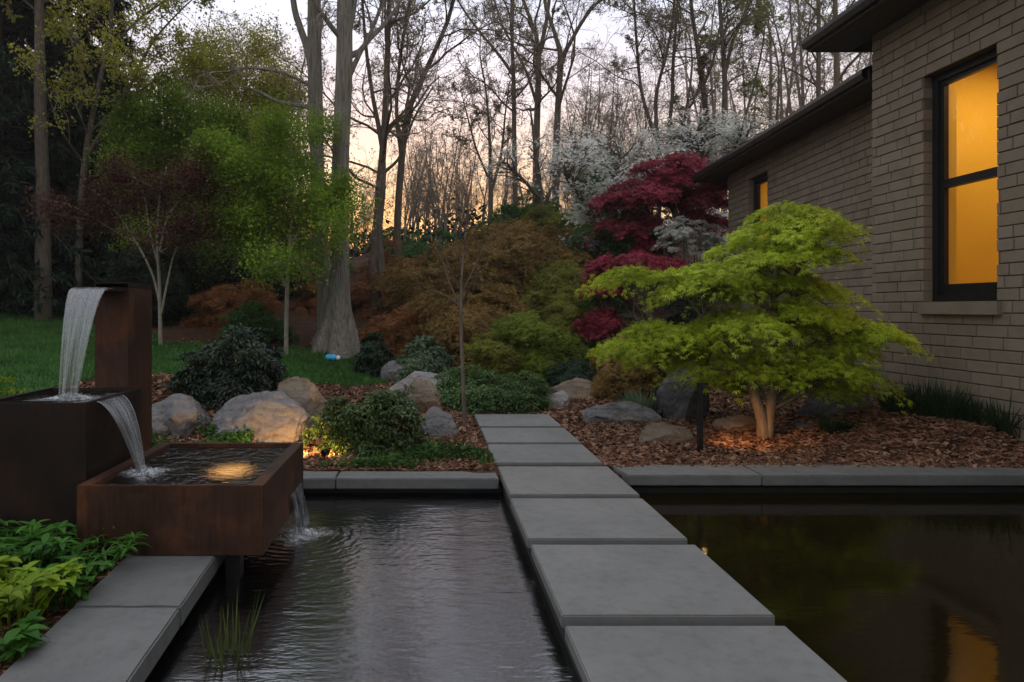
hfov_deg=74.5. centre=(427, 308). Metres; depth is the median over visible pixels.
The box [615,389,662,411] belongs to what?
grass tuft
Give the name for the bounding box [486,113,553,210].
tree
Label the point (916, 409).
grass tuft
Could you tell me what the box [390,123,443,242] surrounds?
tree
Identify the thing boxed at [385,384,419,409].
shrub
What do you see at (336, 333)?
tall tree
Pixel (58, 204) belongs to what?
maple tree
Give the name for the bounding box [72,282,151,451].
fountain tower
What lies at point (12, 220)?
conifer tree
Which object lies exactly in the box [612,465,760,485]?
kerb stone
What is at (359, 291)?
laceleaf maple
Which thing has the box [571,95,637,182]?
tree
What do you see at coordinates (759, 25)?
bare tree
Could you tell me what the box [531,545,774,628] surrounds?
stepping slab
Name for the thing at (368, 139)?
sky
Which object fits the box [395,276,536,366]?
laceleaf maple
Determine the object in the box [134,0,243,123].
tree
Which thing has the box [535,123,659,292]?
dogwood tree
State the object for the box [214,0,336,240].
tree
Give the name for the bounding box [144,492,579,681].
pond water
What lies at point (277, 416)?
boulder
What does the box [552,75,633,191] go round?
tree
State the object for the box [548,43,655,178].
tree
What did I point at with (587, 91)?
tree
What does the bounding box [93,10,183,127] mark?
tree
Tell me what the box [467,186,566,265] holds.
woodland shrub
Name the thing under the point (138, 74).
leafy tree
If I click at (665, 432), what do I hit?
boulder
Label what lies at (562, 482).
stepping slab
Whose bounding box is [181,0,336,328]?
tall tree
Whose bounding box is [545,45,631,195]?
tree
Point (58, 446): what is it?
fountain basin
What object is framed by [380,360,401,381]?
boulder
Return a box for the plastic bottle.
[326,354,339,360]
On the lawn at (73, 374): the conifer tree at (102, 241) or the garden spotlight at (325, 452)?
the conifer tree at (102, 241)
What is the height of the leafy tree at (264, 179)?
4.899 m
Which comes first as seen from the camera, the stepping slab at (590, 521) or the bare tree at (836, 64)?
the stepping slab at (590, 521)
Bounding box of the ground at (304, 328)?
[0,244,1023,669]
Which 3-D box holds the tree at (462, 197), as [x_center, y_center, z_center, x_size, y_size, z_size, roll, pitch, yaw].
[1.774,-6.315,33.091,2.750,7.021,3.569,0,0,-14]
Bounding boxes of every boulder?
[152,393,210,435]
[162,400,196,438]
[211,390,314,441]
[277,376,329,428]
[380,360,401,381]
[385,371,448,392]
[405,378,441,409]
[419,406,457,436]
[543,391,571,407]
[550,377,601,399]
[582,401,660,423]
[639,422,694,444]
[655,364,708,419]
[713,415,755,429]
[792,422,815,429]
[797,393,873,416]
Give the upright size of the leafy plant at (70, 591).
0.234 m
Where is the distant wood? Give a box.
[127,35,852,278]
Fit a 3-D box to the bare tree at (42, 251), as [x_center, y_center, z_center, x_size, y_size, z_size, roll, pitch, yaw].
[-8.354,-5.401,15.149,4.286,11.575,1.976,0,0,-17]
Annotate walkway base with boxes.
[502,484,582,681]
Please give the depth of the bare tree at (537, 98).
22.90 m
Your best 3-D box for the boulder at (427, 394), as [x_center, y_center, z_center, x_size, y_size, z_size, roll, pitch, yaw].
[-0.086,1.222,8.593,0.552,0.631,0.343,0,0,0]
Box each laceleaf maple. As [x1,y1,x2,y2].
[173,279,283,330]
[289,271,352,315]
[350,238,419,319]
[358,303,439,363]
[368,239,525,320]
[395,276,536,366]
[459,217,606,306]
[463,331,532,383]
[486,309,596,383]
[509,257,615,322]
[516,199,643,253]
[541,285,600,367]
[558,222,681,310]
[572,287,652,368]
[589,334,663,401]
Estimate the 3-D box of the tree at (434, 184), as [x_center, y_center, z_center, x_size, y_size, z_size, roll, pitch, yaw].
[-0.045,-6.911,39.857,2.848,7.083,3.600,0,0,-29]
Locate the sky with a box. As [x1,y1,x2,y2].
[18,0,872,257]
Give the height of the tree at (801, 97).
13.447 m
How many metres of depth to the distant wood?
44.96 m
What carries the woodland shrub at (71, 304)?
on the ground at (304, 328)
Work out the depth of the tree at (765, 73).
33.98 m
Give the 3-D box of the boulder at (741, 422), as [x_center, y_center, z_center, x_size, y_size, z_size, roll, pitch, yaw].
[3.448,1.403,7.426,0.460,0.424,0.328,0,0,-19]
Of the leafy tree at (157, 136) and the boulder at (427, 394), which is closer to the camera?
the boulder at (427, 394)
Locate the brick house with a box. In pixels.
[691,0,1023,441]
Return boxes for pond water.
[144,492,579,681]
[638,493,1023,681]
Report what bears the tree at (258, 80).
on the ground at (304, 328)
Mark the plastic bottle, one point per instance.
(333, 357)
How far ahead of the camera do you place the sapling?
7.54 m
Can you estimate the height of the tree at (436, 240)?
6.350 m
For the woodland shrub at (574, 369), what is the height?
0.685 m
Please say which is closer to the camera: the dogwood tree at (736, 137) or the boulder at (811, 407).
the boulder at (811, 407)
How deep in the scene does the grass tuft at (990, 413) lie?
6.24 m
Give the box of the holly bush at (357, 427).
[300,386,431,457]
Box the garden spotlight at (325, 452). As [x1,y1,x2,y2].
[321,449,329,457]
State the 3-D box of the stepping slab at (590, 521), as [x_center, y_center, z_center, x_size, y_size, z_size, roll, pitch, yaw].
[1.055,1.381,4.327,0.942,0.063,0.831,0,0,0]
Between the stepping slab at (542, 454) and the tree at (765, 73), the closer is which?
the stepping slab at (542, 454)
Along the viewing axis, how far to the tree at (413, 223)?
31.00 m
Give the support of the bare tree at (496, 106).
on the ground at (304, 328)
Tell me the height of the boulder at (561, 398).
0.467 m
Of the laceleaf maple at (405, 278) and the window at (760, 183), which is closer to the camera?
the window at (760, 183)
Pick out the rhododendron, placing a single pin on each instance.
(220, 370)
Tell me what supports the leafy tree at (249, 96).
on the ground at (304, 328)
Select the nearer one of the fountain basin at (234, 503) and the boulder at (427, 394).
the fountain basin at (234, 503)
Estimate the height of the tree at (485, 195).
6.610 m
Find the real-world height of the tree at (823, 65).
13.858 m
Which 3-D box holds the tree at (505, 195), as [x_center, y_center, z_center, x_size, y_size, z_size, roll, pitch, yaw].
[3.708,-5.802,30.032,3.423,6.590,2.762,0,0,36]
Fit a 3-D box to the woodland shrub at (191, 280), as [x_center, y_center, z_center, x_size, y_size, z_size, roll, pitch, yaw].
[-5.499,-0.302,17.555,2.894,2.497,2.841,0,0,0]
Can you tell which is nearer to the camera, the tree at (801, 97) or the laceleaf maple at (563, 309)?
the laceleaf maple at (563, 309)
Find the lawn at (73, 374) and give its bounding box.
[0,310,386,397]
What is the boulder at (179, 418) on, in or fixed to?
on the ground at (304, 328)
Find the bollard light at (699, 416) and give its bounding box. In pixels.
[696,383,707,451]
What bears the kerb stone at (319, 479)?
on the pond wall
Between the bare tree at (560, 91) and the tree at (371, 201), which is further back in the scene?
the tree at (371, 201)
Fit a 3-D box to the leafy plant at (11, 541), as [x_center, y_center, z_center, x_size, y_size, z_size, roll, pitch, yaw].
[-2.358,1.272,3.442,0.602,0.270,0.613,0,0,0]
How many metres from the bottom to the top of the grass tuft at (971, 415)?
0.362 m
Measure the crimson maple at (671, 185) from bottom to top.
3.381 m
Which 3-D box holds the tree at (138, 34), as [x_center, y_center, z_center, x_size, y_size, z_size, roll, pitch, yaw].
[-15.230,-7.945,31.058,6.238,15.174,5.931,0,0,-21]
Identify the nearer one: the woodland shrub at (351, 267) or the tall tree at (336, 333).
the tall tree at (336, 333)
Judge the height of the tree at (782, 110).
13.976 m
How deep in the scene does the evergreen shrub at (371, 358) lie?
11.41 m
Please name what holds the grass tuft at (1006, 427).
on the ground at (304, 328)
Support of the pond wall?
on the ground at (304, 328)
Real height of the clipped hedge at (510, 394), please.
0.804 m
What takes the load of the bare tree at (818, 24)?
on the ground at (304, 328)
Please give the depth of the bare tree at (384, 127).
15.93 m
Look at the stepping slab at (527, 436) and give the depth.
6.96 m
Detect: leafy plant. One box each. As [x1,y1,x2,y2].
[0,519,100,577]
[0,520,39,567]
[0,555,22,590]
[0,556,85,634]
[0,609,49,665]
[21,526,153,575]
[33,555,115,612]
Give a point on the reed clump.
(226, 645)
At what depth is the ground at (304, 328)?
9.67 m
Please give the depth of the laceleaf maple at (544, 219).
19.20 m
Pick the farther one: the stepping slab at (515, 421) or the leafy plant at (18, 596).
the stepping slab at (515, 421)
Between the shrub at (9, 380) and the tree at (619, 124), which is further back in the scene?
the tree at (619, 124)
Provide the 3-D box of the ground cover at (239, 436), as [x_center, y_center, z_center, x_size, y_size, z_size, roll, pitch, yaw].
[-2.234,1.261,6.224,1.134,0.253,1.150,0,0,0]
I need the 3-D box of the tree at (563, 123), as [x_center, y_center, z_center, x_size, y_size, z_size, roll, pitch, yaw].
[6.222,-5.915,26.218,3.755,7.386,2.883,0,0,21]
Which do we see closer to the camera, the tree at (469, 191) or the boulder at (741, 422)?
the boulder at (741, 422)
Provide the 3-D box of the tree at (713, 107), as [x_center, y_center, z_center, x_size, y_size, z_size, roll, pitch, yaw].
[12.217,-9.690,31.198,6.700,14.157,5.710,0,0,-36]
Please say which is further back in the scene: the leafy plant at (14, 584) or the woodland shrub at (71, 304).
the woodland shrub at (71, 304)
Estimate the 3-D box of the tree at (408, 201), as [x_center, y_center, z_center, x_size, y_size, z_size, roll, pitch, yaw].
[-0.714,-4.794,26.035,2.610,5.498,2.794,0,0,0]
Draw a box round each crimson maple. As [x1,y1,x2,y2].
[569,250,697,369]
[583,149,728,299]
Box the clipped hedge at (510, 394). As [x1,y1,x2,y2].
[434,364,553,414]
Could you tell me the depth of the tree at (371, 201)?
36.14 m
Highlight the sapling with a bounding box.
[418,183,494,426]
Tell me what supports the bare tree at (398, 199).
on the ground at (304, 328)
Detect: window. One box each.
[745,174,767,311]
[917,48,1003,314]
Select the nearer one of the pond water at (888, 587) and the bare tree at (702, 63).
the pond water at (888, 587)
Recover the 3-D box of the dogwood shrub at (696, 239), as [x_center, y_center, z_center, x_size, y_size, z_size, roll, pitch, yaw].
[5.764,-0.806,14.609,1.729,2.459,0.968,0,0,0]
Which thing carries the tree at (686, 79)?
on the ground at (304, 328)
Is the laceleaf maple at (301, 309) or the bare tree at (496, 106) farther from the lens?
the bare tree at (496, 106)
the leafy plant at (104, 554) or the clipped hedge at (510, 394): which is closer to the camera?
the leafy plant at (104, 554)
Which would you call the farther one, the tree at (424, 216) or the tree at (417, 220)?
the tree at (424, 216)
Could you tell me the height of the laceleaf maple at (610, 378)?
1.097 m
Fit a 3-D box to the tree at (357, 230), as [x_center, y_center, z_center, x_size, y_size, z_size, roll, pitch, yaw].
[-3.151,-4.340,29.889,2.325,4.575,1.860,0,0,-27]
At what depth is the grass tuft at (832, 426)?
6.85 m
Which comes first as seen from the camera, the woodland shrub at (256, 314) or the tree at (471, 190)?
the woodland shrub at (256, 314)
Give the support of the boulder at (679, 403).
on the ground at (304, 328)
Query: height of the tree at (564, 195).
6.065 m
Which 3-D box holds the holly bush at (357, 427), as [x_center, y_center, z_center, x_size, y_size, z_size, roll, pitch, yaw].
[-0.543,1.142,6.415,1.158,0.832,1.071,0,0,-39]
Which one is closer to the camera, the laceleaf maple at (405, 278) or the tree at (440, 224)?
the laceleaf maple at (405, 278)
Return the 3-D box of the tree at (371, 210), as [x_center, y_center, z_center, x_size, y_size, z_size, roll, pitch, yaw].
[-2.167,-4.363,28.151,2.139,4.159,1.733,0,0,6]
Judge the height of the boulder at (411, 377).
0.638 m
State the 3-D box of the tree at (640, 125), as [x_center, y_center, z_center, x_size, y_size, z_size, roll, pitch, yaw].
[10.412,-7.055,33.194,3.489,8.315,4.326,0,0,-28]
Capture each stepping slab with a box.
[474,414,561,427]
[481,428,580,443]
[487,444,602,464]
[498,466,639,499]
[510,498,686,548]
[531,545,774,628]
[565,626,846,681]
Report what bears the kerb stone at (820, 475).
on the pond wall
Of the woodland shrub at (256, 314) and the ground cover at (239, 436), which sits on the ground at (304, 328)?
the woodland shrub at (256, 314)
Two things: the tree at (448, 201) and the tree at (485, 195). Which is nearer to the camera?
the tree at (448, 201)
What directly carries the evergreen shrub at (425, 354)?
on the ground at (304, 328)
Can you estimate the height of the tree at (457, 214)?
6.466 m
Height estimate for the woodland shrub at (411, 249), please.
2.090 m
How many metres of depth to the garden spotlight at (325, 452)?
6.01 m
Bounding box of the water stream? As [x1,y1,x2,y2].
[286,488,320,539]
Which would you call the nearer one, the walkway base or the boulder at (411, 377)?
the walkway base
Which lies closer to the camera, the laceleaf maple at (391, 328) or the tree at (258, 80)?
the laceleaf maple at (391, 328)
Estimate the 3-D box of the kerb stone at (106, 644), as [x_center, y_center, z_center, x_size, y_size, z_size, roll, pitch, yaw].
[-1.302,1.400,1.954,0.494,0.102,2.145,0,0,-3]
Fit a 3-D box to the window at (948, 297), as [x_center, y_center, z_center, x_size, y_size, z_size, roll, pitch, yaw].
[5.545,-1.230,6.780,0.390,2.580,1.020,0,0,0]
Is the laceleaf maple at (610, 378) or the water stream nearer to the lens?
the water stream
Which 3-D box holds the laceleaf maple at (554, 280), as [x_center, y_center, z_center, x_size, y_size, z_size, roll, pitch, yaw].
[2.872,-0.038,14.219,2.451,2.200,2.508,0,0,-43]
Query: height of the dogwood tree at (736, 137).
4.868 m
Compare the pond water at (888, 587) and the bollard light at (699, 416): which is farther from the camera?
the bollard light at (699, 416)
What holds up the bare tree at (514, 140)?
on the ground at (304, 328)
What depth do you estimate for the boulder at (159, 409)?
6.90 m
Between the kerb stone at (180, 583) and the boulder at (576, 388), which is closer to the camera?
the kerb stone at (180, 583)
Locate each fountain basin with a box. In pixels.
[0,388,141,552]
[77,442,302,578]
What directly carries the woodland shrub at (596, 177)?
on the ground at (304, 328)
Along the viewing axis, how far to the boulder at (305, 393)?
7.22 m
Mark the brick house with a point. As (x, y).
(907, 145)
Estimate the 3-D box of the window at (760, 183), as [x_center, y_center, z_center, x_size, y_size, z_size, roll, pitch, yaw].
[6.388,-1.230,12.607,0.390,2.580,0.940,0,0,4]
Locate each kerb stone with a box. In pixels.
[0,608,178,681]
[73,555,224,627]
[303,471,337,488]
[336,471,498,488]
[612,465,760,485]
[745,465,1023,485]
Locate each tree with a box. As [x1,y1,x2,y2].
[0,0,119,317]
[0,0,171,312]
[0,48,172,314]
[1,0,91,319]
[2,0,217,317]
[13,137,248,345]
[76,64,290,297]
[90,0,170,83]
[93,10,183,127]
[113,0,358,288]
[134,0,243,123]
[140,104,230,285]
[167,90,393,354]
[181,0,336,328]
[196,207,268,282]
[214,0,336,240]
[223,23,329,185]
[264,0,473,315]
[292,0,427,358]
[349,163,373,256]
[350,0,542,264]
[350,158,394,232]
[353,161,386,248]
[384,142,425,241]
[386,105,450,239]
[386,123,439,242]
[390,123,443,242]
[402,111,470,247]
[402,112,468,244]
[402,113,461,242]
[410,132,457,236]
[416,101,478,248]
[421,0,533,217]
[430,134,477,231]
[432,0,579,251]
[438,121,486,239]
[439,120,497,235]
[450,142,486,225]
[453,0,642,221]
[455,129,511,220]
[471,106,613,228]
[473,109,540,213]
[483,0,571,203]
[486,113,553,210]
[520,106,568,202]
[527,43,635,196]
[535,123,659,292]
[540,66,634,194]
[540,80,616,207]
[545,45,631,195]
[546,112,596,210]
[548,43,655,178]
[552,0,755,259]
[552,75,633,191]
[567,0,773,220]
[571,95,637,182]
[585,42,684,172]
[593,102,652,178]
[600,86,647,172]
[605,57,685,179]
[616,0,747,231]
[618,83,665,208]
[619,108,777,264]
[629,0,765,233]
[692,1,800,157]
[696,0,871,154]
[701,0,784,261]
[728,0,870,116]
[729,0,833,139]
[748,0,872,100]
[782,0,871,102]
[807,0,871,81]
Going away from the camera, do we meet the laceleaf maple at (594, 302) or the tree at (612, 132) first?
the laceleaf maple at (594, 302)
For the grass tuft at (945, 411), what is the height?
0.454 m
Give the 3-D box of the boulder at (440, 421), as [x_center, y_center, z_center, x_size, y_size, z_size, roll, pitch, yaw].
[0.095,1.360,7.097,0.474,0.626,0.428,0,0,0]
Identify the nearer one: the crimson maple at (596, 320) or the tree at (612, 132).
the crimson maple at (596, 320)
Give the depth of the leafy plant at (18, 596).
2.92 m
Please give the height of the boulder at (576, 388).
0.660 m
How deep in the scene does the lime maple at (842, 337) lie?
6.78 m
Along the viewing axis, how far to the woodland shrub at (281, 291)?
17.58 m
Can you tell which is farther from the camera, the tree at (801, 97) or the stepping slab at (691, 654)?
the tree at (801, 97)
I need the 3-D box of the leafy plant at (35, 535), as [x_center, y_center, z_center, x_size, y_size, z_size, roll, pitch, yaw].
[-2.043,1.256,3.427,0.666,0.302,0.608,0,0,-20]
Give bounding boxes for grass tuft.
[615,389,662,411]
[810,409,862,433]
[867,381,925,414]
[891,375,952,416]
[911,377,984,420]
[945,388,993,423]
[962,393,1023,431]
[982,404,1023,438]
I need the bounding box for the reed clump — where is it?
[197,593,264,671]
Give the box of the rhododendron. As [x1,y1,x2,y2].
[162,323,288,410]
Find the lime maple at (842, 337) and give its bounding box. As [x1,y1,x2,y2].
[574,200,933,438]
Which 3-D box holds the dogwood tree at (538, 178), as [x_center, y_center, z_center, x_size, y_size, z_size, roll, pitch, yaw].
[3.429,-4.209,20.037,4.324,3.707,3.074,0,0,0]
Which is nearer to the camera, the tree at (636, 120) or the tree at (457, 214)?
the tree at (636, 120)
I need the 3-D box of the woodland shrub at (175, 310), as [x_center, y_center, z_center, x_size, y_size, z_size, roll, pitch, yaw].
[-6.203,-0.402,14.751,2.634,2.826,2.520,0,0,25]
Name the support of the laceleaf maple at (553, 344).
on the ground at (304, 328)
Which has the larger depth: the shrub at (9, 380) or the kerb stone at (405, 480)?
the shrub at (9, 380)
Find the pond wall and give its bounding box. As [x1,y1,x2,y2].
[303,486,1023,492]
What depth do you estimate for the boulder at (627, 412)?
7.79 m
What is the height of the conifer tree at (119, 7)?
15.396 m
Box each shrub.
[0,376,26,397]
[26,241,126,316]
[84,231,201,327]
[166,251,269,315]
[215,214,368,289]
[216,299,300,342]
[266,250,351,299]
[349,331,394,377]
[368,226,459,279]
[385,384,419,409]
[394,335,455,383]
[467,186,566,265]
[541,357,619,389]
[563,170,641,229]
[650,215,727,295]
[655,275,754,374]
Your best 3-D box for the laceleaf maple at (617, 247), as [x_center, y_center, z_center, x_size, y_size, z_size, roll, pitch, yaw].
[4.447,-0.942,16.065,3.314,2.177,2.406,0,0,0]
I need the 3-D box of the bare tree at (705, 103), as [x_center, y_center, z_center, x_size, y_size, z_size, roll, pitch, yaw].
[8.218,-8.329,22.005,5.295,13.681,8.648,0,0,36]
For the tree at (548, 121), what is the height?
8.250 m
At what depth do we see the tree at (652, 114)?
32.32 m
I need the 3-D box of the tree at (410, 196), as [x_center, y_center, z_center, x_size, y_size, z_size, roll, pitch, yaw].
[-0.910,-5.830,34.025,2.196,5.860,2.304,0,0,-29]
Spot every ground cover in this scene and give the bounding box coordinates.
[152,421,253,446]
[317,432,497,468]
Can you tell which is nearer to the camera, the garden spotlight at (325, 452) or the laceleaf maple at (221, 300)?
the garden spotlight at (325, 452)
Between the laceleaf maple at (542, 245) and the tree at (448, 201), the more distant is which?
the tree at (448, 201)
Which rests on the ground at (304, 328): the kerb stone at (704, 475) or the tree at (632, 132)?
the tree at (632, 132)
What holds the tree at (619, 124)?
on the ground at (304, 328)
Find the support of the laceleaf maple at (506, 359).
on the ground at (304, 328)
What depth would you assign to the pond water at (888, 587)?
3.84 m

